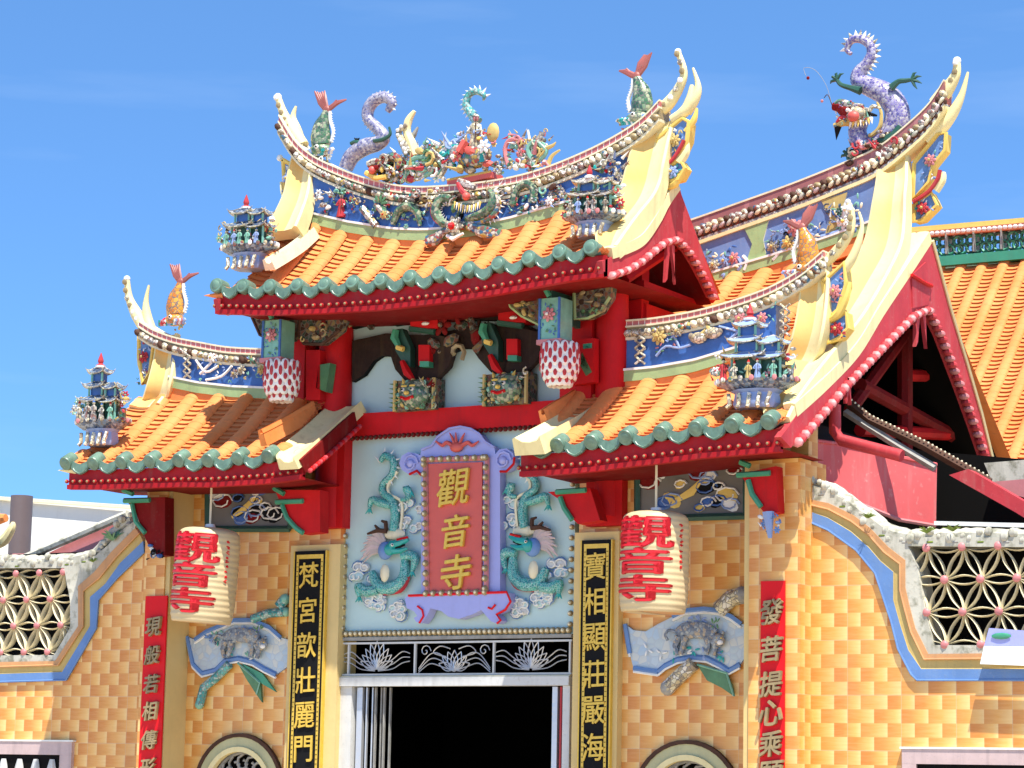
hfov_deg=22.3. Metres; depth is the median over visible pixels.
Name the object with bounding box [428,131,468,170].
scroll ornament
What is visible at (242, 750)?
round window
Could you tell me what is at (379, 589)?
dragon relief
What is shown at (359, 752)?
folding door
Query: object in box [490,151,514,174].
scroll ornament
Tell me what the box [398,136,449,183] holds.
scroll ornament
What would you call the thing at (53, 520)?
white building
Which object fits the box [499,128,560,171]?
scroll ornament
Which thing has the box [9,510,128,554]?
roof flashing
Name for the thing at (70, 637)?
side wall
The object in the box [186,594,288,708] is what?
scroll relief
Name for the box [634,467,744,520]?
framed painting
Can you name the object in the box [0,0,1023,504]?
sky
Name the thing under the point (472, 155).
deity statue
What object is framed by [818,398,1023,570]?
lean to
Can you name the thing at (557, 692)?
folding door
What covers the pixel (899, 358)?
hall
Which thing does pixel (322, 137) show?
fish statue
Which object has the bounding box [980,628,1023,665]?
banner
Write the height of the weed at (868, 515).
0.061 m
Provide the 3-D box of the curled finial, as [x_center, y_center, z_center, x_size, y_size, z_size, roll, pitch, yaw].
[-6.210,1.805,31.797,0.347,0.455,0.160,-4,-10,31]
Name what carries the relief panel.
attached to the temple gatehouse
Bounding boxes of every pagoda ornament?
[70,353,131,447]
[216,195,279,272]
[558,165,626,240]
[709,303,800,410]
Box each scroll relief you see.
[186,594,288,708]
[623,586,743,696]
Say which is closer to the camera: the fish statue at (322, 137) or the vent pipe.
the fish statue at (322, 137)
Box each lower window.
[0,739,75,767]
[899,747,1023,767]
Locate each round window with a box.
[197,733,281,767]
[640,740,733,767]
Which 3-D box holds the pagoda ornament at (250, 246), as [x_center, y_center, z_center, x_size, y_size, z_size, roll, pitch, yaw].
[-2.838,-1.640,28.272,0.821,0.863,0.454,-4,-10,31]
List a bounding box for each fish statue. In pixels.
[158,264,198,330]
[306,91,346,161]
[616,52,652,129]
[781,204,818,277]
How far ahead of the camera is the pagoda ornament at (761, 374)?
24.62 m
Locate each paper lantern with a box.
[170,488,240,624]
[618,465,689,614]
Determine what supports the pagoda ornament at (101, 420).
on the temple gatehouse
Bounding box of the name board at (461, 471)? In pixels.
[399,426,519,623]
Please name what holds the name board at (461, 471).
attached to the temple gatehouse
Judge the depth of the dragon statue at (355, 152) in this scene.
28.59 m
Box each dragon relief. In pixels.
[348,449,420,621]
[500,457,567,619]
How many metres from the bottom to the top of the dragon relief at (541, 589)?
1.813 m
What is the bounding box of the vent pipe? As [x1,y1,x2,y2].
[8,495,32,553]
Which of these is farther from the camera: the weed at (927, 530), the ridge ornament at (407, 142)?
the ridge ornament at (407, 142)
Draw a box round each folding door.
[355,687,391,767]
[551,687,562,767]
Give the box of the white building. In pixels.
[0,496,130,554]
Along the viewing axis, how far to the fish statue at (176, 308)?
29.70 m
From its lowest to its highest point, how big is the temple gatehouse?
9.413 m
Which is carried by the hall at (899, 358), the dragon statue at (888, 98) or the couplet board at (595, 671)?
the dragon statue at (888, 98)
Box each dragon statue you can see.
[339,90,401,180]
[803,30,921,165]
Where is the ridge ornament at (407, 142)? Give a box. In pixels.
[396,110,418,155]
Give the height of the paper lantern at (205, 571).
1.670 m
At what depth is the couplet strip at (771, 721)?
24.68 m
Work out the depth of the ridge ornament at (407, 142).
28.44 m
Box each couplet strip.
[139,596,167,767]
[758,581,785,767]
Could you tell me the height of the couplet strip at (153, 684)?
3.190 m
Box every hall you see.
[668,57,1010,767]
[911,218,1023,458]
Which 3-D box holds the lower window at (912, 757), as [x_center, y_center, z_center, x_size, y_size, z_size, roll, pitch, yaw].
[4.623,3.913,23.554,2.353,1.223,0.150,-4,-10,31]
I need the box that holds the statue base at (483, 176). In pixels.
[446,170,502,184]
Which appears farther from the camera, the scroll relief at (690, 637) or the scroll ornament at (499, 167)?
the scroll ornament at (499, 167)
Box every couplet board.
[287,550,328,767]
[577,539,614,767]
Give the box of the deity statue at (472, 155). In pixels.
[444,85,498,173]
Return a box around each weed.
[102,529,123,540]
[861,513,876,517]
[920,526,933,532]
[942,524,959,530]
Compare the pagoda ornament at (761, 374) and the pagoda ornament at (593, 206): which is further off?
the pagoda ornament at (593, 206)
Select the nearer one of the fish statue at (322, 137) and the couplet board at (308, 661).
the couplet board at (308, 661)
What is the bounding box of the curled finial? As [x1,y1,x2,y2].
[0,514,15,547]
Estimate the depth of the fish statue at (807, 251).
25.72 m
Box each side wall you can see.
[0,512,145,767]
[812,476,1023,767]
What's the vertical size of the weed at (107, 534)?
0.140 m
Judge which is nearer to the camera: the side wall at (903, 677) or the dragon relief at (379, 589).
the side wall at (903, 677)
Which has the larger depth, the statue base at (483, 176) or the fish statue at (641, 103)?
the statue base at (483, 176)
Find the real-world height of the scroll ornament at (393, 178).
0.365 m
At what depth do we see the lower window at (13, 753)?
29.55 m
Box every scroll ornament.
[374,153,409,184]
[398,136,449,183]
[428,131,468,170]
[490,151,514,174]
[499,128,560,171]
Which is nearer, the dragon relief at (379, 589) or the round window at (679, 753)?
the round window at (679, 753)
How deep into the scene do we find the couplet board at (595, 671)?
26.02 m
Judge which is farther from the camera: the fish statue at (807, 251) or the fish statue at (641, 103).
the fish statue at (641, 103)
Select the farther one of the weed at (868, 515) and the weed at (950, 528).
the weed at (868, 515)
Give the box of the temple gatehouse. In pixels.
[58,48,886,767]
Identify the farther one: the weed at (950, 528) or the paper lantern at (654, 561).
the paper lantern at (654, 561)

